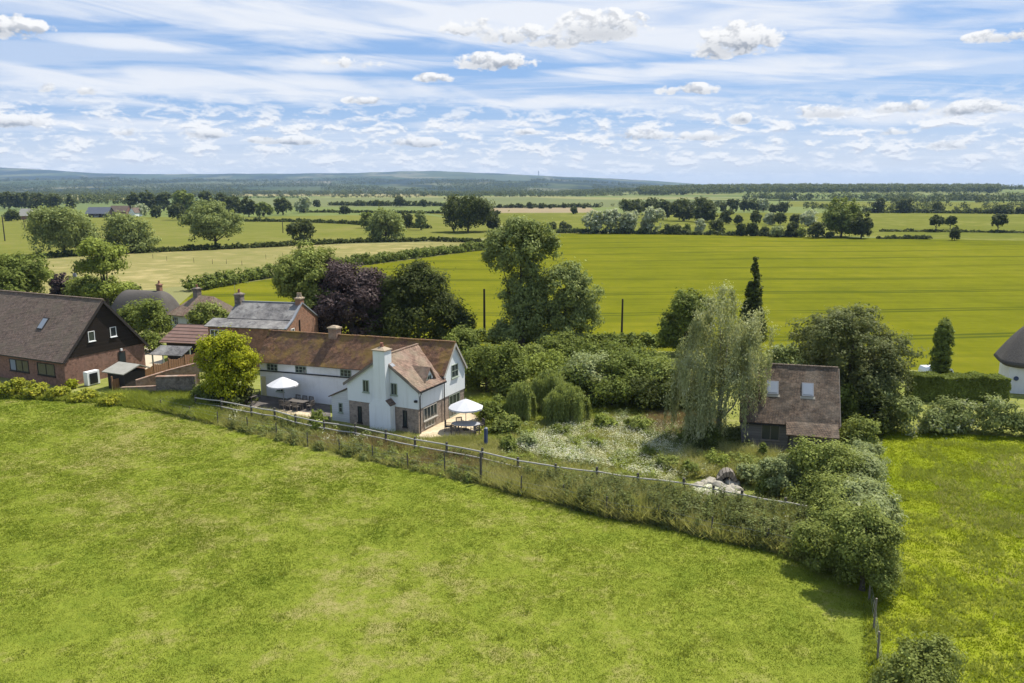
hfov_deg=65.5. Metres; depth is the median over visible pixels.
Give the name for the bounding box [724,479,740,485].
rock
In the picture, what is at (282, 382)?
parasol
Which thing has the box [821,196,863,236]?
tree
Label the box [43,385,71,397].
bush
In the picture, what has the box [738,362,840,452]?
studio
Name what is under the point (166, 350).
shelter
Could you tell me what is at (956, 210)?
hedge
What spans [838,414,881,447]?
bush
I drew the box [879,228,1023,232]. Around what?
hedge
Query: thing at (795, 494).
bush
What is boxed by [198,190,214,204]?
tree
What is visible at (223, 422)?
rough grass
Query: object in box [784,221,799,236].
bush
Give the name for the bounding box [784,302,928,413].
tree
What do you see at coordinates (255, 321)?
house
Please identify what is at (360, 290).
tree
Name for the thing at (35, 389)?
bush
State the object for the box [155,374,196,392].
garden wall
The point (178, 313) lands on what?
house
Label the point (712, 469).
reeds
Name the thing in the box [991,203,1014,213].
tree
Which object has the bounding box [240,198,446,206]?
young crop field
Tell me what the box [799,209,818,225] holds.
tree
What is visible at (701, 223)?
bush
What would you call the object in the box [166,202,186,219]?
tree
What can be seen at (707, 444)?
bush
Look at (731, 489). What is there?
rock
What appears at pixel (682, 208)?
tree
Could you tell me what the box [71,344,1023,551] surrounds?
garden lawn
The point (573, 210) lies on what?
tree
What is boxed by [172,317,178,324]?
window
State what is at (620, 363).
bush
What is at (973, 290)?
crop field
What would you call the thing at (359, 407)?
window
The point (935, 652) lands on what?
bush
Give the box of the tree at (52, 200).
[42,193,63,208]
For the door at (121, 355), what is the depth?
86.85 m
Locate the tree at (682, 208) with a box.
[668,197,694,220]
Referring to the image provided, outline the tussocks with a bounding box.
[0,399,866,682]
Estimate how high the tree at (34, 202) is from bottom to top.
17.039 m
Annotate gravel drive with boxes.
[144,348,164,368]
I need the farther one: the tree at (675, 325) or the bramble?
the tree at (675, 325)
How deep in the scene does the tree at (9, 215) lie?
489.00 m
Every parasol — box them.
[266,376,298,403]
[448,398,482,430]
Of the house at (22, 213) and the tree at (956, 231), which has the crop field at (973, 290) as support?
the tree at (956, 231)
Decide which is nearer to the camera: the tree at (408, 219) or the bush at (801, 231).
the bush at (801, 231)
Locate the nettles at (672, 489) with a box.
[520,463,822,547]
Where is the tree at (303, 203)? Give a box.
[293,196,312,212]
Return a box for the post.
[484,427,487,444]
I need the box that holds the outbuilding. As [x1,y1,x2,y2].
[159,324,209,362]
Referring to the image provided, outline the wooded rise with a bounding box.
[515,189,1023,200]
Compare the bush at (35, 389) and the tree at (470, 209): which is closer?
the bush at (35, 389)
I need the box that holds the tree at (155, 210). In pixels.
[149,205,161,217]
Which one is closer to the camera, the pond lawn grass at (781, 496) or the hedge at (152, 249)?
the pond lawn grass at (781, 496)
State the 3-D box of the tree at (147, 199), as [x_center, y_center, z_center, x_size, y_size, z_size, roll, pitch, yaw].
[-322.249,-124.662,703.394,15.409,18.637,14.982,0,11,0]
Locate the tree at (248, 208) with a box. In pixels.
[239,196,255,216]
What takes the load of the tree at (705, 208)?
on the pasture at (921, 221)
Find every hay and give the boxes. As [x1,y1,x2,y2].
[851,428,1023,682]
[928,449,1023,618]
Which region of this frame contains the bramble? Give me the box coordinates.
[526,463,821,557]
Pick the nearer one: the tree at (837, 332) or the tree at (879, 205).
the tree at (837, 332)
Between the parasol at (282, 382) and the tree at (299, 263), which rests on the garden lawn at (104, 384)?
the tree at (299, 263)
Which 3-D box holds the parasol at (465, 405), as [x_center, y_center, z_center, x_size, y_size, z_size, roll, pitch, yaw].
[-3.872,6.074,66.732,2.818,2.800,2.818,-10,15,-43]
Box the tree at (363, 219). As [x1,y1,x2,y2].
[358,211,372,227]
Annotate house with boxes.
[0,290,148,385]
[18,209,32,219]
[85,207,114,217]
[111,206,130,214]
[111,280,179,329]
[128,207,141,215]
[166,284,232,327]
[204,285,318,369]
[994,326,1023,393]
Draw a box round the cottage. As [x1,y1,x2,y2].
[259,325,467,433]
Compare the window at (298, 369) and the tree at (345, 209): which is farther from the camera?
the tree at (345, 209)
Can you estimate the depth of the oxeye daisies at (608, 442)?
62.36 m
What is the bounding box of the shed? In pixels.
[102,361,150,388]
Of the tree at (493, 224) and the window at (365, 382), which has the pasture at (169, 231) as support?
the tree at (493, 224)
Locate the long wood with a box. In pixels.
[558,183,1023,194]
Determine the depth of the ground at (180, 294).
720.61 m
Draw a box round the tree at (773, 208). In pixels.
[768,203,778,212]
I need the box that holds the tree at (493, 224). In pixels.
[486,213,500,228]
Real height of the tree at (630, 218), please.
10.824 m
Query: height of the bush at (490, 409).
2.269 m
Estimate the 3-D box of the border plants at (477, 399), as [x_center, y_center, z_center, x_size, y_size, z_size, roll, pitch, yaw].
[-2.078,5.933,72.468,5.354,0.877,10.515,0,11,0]
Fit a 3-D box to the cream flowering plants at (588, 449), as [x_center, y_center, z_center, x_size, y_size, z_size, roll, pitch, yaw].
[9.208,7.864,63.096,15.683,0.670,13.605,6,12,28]
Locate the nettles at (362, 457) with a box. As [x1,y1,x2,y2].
[151,398,783,548]
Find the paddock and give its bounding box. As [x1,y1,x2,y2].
[0,398,868,682]
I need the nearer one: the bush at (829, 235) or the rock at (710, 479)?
the rock at (710, 479)
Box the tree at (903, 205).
[895,198,913,212]
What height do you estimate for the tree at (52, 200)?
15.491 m
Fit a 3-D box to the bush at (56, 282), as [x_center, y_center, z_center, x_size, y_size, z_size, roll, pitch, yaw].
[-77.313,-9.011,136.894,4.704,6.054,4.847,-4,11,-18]
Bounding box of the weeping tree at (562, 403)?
[541,381,591,424]
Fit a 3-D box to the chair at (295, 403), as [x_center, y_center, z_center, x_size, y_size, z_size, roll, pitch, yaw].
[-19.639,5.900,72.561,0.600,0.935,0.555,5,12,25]
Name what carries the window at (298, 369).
in the cottage
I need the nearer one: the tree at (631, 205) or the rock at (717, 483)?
the rock at (717, 483)
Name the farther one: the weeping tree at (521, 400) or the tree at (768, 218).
the tree at (768, 218)
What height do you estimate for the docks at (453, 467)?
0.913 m
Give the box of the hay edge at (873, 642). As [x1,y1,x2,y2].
[859,596,887,682]
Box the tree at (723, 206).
[719,202,726,211]
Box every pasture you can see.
[0,214,490,255]
[428,213,1023,240]
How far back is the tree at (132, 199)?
699.58 m
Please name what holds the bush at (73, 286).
on the ground at (180, 294)
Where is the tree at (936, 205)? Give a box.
[931,201,945,210]
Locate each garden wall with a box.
[120,385,156,392]
[135,363,199,385]
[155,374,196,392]
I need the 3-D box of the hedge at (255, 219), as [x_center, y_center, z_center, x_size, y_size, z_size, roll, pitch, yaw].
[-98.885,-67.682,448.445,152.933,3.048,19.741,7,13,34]
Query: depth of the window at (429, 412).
67.17 m
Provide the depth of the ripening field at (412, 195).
2160.61 m
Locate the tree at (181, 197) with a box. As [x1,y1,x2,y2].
[171,189,195,210]
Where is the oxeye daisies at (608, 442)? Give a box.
[515,416,706,472]
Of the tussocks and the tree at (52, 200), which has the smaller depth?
the tussocks
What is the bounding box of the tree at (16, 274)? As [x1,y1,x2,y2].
[0,249,54,293]
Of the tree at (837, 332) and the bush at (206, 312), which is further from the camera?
the bush at (206, 312)
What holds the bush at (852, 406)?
on the garden lawn at (104, 384)
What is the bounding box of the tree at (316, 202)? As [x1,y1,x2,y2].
[312,199,320,206]
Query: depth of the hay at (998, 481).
51.01 m
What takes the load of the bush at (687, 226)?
on the crop field at (973, 290)
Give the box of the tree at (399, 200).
[392,195,407,205]
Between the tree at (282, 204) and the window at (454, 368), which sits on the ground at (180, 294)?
the tree at (282, 204)
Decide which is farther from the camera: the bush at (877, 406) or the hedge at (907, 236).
the hedge at (907, 236)
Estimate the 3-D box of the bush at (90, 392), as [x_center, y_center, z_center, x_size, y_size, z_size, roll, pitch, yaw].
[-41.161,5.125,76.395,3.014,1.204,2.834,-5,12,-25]
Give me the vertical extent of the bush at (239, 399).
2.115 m
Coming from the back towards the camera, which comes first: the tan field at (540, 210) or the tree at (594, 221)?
the tan field at (540, 210)
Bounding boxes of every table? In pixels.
[284,398,309,409]
[451,421,479,432]
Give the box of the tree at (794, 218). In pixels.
[789,214,799,223]
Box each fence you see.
[111,353,199,390]
[160,400,796,540]
[194,395,811,507]
[868,574,882,661]
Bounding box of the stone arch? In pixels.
[716,467,736,482]
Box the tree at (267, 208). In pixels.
[254,201,274,216]
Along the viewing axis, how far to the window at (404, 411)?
66.23 m
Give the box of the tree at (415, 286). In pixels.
[355,256,477,339]
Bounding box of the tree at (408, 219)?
[398,212,413,228]
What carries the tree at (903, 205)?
on the pasture at (921, 221)
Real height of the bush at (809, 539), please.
2.946 m
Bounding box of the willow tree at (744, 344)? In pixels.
[659,279,781,448]
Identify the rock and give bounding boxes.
[692,481,703,487]
[706,476,715,483]
[712,480,728,487]
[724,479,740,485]
[725,487,739,495]
[731,485,743,490]
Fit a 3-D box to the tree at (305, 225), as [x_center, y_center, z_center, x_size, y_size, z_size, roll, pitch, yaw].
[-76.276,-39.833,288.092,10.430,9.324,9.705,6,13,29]
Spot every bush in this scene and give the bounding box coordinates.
[0,377,27,398]
[17,379,49,397]
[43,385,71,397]
[47,272,71,295]
[61,273,120,304]
[64,379,79,388]
[66,387,99,402]
[96,392,126,404]
[103,282,141,305]
[116,294,174,334]
[140,329,164,351]
[184,300,229,324]
[189,382,212,399]
[190,325,263,400]
[205,384,259,406]
[307,409,329,424]
[311,419,322,430]
[442,320,483,357]
[462,337,529,391]
[476,393,507,420]
[484,349,535,397]
[489,411,523,433]
[492,341,548,365]
[499,435,516,451]
[516,430,539,448]
[523,344,570,381]
[533,330,591,363]
[547,221,556,230]
[549,423,570,433]
[557,346,614,403]
[557,358,599,396]
[559,221,571,229]
[577,335,631,355]
[583,370,638,408]
[586,436,604,448]
[593,412,619,428]
[594,347,660,397]
[620,374,695,411]
[623,413,654,430]
[625,337,670,361]
[635,350,678,397]
[636,445,659,457]
[652,453,679,471]
[664,224,682,234]
[665,374,713,408]
[678,416,724,442]
[680,458,700,474]
[683,223,690,231]
[692,437,718,450]
[694,218,706,232]
[703,447,730,468]
[707,218,725,231]
[728,451,760,464]
[734,462,760,484]
[736,223,747,234]
[746,222,758,233]
[751,451,803,499]
[752,473,780,500]
[760,226,769,233]
[766,342,801,363]
[769,225,785,236]
[780,482,816,507]
[783,515,848,578]
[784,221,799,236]
[786,434,872,491]
[794,344,848,384]
[796,226,805,237]
[805,222,825,237]
[823,499,913,599]
[825,231,834,238]
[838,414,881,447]
[840,383,865,427]
[841,369,902,418]
[854,387,895,436]
[863,625,968,682]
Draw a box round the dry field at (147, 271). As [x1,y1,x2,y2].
[25,242,475,293]
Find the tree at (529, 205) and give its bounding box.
[526,202,533,208]
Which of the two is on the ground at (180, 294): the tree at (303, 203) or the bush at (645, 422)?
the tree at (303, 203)
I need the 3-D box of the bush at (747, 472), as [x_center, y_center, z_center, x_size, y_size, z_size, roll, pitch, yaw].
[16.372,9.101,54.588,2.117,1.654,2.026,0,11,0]
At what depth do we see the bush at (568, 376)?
74.38 m
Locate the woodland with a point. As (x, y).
(85, 196)
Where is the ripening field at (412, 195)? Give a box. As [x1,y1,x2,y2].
[235,194,439,196]
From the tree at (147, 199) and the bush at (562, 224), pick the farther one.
the tree at (147, 199)
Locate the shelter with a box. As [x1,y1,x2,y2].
[149,345,191,365]
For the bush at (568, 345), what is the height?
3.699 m
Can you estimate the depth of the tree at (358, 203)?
896.11 m
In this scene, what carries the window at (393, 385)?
in the cottage
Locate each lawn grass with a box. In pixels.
[472,401,714,439]
[758,489,788,503]
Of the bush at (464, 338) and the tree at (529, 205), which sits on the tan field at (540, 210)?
the tree at (529, 205)
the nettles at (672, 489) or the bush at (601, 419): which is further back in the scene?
the bush at (601, 419)
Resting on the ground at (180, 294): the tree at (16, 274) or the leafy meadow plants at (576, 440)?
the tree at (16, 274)
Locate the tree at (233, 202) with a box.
[223,195,243,213]
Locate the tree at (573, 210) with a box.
[570,207,577,213]
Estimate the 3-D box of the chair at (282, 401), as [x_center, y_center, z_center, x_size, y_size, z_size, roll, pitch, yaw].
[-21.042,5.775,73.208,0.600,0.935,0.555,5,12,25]
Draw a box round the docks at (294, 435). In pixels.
[157,396,771,522]
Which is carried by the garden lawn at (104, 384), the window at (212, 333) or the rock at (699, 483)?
the rock at (699, 483)
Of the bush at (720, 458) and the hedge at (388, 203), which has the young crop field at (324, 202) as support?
the hedge at (388, 203)
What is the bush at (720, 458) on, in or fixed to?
on the garden lawn at (104, 384)
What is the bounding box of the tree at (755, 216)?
[750,210,761,222]
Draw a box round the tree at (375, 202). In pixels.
[372,199,384,205]
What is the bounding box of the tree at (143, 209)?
[131,201,149,215]
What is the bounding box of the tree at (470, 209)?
[440,193,495,231]
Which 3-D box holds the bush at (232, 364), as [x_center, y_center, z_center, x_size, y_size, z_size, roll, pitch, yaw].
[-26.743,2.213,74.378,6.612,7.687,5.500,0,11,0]
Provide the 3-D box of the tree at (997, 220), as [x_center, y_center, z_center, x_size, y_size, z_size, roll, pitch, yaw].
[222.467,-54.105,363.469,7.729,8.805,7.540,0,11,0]
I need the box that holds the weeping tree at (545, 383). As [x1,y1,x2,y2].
[528,368,565,411]
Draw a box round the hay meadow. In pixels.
[847,431,1023,682]
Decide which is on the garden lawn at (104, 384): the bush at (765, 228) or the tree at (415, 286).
the tree at (415, 286)
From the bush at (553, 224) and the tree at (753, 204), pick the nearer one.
the bush at (553, 224)
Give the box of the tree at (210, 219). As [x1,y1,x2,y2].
[177,197,245,243]
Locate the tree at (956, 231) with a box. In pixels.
[949,225,960,239]
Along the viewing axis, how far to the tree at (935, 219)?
366.07 m
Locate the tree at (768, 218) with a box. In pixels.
[762,212,775,224]
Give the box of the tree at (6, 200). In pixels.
[0,191,14,208]
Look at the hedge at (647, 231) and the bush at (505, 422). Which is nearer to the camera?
the bush at (505, 422)
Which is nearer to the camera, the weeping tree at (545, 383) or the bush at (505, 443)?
the bush at (505, 443)
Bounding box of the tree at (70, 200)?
[65,194,76,208]
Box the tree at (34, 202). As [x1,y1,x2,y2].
[26,192,43,208]
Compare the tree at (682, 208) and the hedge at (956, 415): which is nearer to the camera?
the hedge at (956, 415)
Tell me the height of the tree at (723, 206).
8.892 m
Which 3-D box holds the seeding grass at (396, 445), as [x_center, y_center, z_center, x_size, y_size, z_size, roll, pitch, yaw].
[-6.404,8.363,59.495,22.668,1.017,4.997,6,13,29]
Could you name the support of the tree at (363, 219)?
on the pasture at (169, 231)
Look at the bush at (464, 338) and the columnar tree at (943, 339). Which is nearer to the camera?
the columnar tree at (943, 339)
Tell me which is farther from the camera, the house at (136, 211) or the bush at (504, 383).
the house at (136, 211)
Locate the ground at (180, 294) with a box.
[0,194,1019,558]
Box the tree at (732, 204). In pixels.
[726,198,739,211]
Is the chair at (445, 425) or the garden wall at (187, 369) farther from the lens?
the garden wall at (187, 369)
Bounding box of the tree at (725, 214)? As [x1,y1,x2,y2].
[719,208,734,223]
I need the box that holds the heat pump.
[83,369,99,386]
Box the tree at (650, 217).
[639,206,666,231]
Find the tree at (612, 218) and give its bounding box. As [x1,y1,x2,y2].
[602,208,623,233]
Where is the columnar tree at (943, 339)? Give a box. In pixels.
[927,317,955,373]
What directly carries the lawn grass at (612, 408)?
on the garden lawn at (104, 384)
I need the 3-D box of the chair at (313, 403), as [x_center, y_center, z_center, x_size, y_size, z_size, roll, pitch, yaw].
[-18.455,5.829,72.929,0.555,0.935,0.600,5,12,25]
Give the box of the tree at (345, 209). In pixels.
[338,205,350,213]
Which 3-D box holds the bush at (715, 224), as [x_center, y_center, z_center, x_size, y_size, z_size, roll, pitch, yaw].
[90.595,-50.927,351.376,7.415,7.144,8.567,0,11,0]
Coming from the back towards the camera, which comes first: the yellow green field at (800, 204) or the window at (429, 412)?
the yellow green field at (800, 204)
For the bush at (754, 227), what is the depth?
335.99 m
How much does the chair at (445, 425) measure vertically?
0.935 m
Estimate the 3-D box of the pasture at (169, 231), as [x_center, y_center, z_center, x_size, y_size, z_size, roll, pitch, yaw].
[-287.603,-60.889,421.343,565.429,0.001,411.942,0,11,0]
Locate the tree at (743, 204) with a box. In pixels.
[739,199,748,210]
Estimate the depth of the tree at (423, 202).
850.33 m
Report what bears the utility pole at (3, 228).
on the pasture at (169, 231)
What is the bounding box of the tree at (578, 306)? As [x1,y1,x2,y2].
[522,255,605,343]
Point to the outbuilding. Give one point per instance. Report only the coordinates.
(182, 335)
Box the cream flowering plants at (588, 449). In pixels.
[531,416,683,477]
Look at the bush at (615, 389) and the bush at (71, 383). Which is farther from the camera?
the bush at (71, 383)
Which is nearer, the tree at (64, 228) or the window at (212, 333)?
the window at (212, 333)
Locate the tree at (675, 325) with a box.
[655,287,718,355]
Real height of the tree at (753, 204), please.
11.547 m
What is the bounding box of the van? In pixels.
[918,365,953,372]
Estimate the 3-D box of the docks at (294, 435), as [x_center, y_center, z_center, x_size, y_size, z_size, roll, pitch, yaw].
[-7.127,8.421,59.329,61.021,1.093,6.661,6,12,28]
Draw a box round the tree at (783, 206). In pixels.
[777,202,789,212]
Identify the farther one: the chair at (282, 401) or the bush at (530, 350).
the bush at (530, 350)
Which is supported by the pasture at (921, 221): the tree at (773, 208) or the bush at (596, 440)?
the tree at (773, 208)
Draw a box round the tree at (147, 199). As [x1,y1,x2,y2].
[138,190,156,210]
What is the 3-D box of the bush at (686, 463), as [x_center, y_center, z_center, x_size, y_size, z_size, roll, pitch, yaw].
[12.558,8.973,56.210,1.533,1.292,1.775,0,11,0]
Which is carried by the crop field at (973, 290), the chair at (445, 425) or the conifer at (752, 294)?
the conifer at (752, 294)
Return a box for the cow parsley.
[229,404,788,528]
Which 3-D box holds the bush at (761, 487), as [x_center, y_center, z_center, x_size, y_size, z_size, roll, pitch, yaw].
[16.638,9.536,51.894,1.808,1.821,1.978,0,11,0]
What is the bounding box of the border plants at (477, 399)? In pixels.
[464,390,506,424]
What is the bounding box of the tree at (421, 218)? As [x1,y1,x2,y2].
[414,210,427,229]
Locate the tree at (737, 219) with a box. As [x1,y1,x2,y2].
[733,215,743,224]
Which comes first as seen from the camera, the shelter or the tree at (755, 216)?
the shelter
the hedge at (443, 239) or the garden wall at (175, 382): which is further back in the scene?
the hedge at (443, 239)
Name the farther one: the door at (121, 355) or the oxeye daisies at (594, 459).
the door at (121, 355)
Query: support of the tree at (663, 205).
on the pasture at (921, 221)
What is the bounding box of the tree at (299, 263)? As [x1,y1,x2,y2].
[268,239,348,333]
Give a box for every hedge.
[26,236,422,257]
[179,239,491,289]
[239,217,431,227]
[301,209,500,213]
[327,200,446,205]
[419,236,481,241]
[475,327,702,348]
[489,202,601,207]
[555,228,797,236]
[799,465,867,578]
[819,435,909,577]
[861,207,1023,213]
[876,234,932,238]
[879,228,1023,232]
[887,392,1023,439]
[903,370,1011,403]
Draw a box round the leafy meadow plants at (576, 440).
[496,411,732,486]
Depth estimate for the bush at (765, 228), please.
336.40 m
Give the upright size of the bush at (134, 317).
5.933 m
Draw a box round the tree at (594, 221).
[581,210,603,233]
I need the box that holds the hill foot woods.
[0,176,650,192]
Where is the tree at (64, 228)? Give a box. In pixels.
[20,202,104,253]
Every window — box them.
[9,358,29,373]
[36,362,55,377]
[88,331,95,342]
[109,326,117,337]
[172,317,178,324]
[210,329,225,339]
[266,363,277,370]
[295,365,306,372]
[340,369,350,376]
[357,406,362,423]
[362,380,368,393]
[390,383,397,396]
[402,410,407,427]
[423,402,437,422]
[425,418,433,428]
[451,363,458,379]
[760,425,779,441]
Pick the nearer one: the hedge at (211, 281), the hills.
the hedge at (211, 281)
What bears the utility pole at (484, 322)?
on the crop field at (973, 290)
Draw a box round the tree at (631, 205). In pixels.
[618,198,643,213]
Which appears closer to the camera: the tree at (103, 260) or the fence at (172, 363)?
the fence at (172, 363)
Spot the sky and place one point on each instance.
(757, 92)
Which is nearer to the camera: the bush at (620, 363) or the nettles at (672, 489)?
the nettles at (672, 489)
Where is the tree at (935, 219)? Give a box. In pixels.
[928,214,944,231]
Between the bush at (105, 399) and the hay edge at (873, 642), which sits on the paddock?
the bush at (105, 399)
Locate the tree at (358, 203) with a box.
[353,200,365,205]
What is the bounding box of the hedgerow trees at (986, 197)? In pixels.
[29,191,1023,209]
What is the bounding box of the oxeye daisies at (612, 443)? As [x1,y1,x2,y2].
[517,419,704,474]
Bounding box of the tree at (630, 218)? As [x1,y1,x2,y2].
[618,210,639,232]
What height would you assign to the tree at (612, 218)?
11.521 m
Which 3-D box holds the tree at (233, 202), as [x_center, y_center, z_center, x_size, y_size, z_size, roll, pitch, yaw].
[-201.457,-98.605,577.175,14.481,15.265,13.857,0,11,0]
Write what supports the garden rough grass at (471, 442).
on the garden lawn at (104, 384)
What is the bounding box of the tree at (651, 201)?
[641,197,659,212]
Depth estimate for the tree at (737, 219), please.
442.79 m
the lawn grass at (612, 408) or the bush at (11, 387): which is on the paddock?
the bush at (11, 387)
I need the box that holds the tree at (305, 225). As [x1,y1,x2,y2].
[285,218,316,241]
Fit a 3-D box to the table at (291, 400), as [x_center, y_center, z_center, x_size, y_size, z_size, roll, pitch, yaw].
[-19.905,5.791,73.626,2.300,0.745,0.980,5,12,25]
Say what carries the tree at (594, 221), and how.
on the crop field at (973, 290)
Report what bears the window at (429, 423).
in the cottage
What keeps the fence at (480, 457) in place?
on the paddock
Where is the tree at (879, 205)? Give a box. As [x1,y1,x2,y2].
[871,197,885,212]
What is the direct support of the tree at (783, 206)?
on the pasture at (921, 221)
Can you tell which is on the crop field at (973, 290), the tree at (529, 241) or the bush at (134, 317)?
the tree at (529, 241)
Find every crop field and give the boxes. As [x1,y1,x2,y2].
[163,233,1023,373]
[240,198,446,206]
[446,197,738,206]
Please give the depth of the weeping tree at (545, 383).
71.75 m
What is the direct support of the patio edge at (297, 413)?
on the patio at (269, 401)
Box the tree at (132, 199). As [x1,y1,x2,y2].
[125,192,139,207]
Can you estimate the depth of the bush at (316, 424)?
65.78 m
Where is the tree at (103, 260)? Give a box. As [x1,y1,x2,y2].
[68,233,138,304]
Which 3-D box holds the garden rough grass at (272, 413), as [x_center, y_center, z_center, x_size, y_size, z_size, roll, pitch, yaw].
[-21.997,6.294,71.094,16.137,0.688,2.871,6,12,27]
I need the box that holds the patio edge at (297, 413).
[260,407,310,417]
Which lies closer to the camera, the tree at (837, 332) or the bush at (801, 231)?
the tree at (837, 332)
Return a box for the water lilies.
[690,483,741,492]
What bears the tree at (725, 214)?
on the pasture at (921, 221)
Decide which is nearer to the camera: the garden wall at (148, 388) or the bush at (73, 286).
the garden wall at (148, 388)
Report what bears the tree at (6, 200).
on the ground at (180, 294)
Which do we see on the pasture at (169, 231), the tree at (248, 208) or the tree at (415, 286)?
the tree at (248, 208)
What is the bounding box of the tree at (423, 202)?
[420,199,427,206]
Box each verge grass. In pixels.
[0,392,161,411]
[95,386,224,422]
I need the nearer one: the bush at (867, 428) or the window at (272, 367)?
the bush at (867, 428)
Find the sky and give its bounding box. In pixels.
[0,0,1023,186]
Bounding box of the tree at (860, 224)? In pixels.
[849,210,873,238]
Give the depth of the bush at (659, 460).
57.16 m
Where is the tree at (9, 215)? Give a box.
[3,208,21,220]
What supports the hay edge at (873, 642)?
on the hay meadow
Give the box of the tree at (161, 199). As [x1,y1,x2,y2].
[154,191,171,210]
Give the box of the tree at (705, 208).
[691,196,718,221]
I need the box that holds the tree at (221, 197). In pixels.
[214,192,227,208]
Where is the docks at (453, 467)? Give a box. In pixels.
[155,401,834,572]
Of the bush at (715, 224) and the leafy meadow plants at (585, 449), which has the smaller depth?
the leafy meadow plants at (585, 449)
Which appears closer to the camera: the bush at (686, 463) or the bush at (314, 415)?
the bush at (686, 463)
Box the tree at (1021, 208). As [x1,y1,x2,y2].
[1015,206,1023,213]
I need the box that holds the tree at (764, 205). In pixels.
[756,198,769,210]
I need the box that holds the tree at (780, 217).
[773,212,786,223]
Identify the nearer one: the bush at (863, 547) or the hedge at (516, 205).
the bush at (863, 547)
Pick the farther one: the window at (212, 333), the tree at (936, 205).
the tree at (936, 205)
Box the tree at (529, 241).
[478,210,564,348]
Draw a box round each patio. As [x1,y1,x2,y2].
[242,395,330,420]
[418,413,483,438]
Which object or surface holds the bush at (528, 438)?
on the garden lawn at (104, 384)
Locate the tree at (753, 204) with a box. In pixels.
[747,198,759,210]
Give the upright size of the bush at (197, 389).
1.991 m
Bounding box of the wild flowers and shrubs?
[641,421,757,457]
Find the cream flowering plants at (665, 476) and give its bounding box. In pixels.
[649,447,706,481]
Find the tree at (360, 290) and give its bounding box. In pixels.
[304,256,394,335]
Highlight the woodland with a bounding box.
[0,189,638,203]
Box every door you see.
[118,351,125,361]
[261,376,266,395]
[449,391,459,417]
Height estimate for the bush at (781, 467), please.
3.274 m
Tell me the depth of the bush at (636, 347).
87.50 m
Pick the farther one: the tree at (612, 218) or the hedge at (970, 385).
the tree at (612, 218)
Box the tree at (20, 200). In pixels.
[12,191,29,208]
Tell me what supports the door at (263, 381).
in the cottage
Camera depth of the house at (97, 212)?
549.45 m
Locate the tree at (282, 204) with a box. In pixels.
[273,196,293,214]
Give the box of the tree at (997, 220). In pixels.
[991,213,1009,229]
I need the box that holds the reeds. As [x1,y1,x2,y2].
[653,438,788,486]
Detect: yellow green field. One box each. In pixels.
[789,201,1023,206]
[884,207,1015,212]
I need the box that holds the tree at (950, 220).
[944,215,957,227]
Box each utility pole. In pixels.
[1,215,5,240]
[483,289,485,336]
[621,299,623,333]
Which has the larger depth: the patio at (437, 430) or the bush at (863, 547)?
the patio at (437, 430)
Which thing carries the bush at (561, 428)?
on the garden lawn at (104, 384)
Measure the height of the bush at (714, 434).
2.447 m
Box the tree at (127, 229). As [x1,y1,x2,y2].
[100,210,161,252]
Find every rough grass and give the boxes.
[147,397,851,573]
[207,403,332,425]
[329,420,506,460]
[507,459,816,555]
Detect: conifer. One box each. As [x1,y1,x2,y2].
[739,256,768,339]
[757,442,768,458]
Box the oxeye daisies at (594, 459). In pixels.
[517,416,692,472]
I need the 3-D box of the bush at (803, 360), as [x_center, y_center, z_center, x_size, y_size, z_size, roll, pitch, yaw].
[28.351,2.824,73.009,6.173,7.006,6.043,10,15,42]
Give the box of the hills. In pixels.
[0,167,847,193]
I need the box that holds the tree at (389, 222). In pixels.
[363,206,406,238]
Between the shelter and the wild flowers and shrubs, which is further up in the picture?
the shelter
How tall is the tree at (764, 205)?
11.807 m
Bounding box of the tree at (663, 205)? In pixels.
[653,199,670,219]
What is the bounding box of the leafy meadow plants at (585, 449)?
[502,410,763,480]
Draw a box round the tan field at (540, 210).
[492,208,597,212]
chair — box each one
[253,389,260,398]
[279,400,287,408]
[285,401,293,409]
[292,402,300,411]
[306,400,314,410]
[444,420,451,431]
[451,425,459,435]
[470,425,479,434]
[477,418,484,427]
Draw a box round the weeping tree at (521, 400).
[505,379,537,421]
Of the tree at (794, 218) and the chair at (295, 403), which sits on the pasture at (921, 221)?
the tree at (794, 218)
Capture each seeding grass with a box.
[304,426,547,480]
[639,406,734,435]
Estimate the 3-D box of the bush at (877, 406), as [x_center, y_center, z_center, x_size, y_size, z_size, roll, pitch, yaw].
[29.760,5.746,65.563,3.262,4.087,3.465,10,15,42]
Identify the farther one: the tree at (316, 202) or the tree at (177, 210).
the tree at (316, 202)
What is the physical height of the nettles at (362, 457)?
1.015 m
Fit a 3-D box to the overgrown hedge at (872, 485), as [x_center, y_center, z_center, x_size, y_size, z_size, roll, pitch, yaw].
[21.426,9.073,48.568,5.013,3.749,19.163,4,12,21]

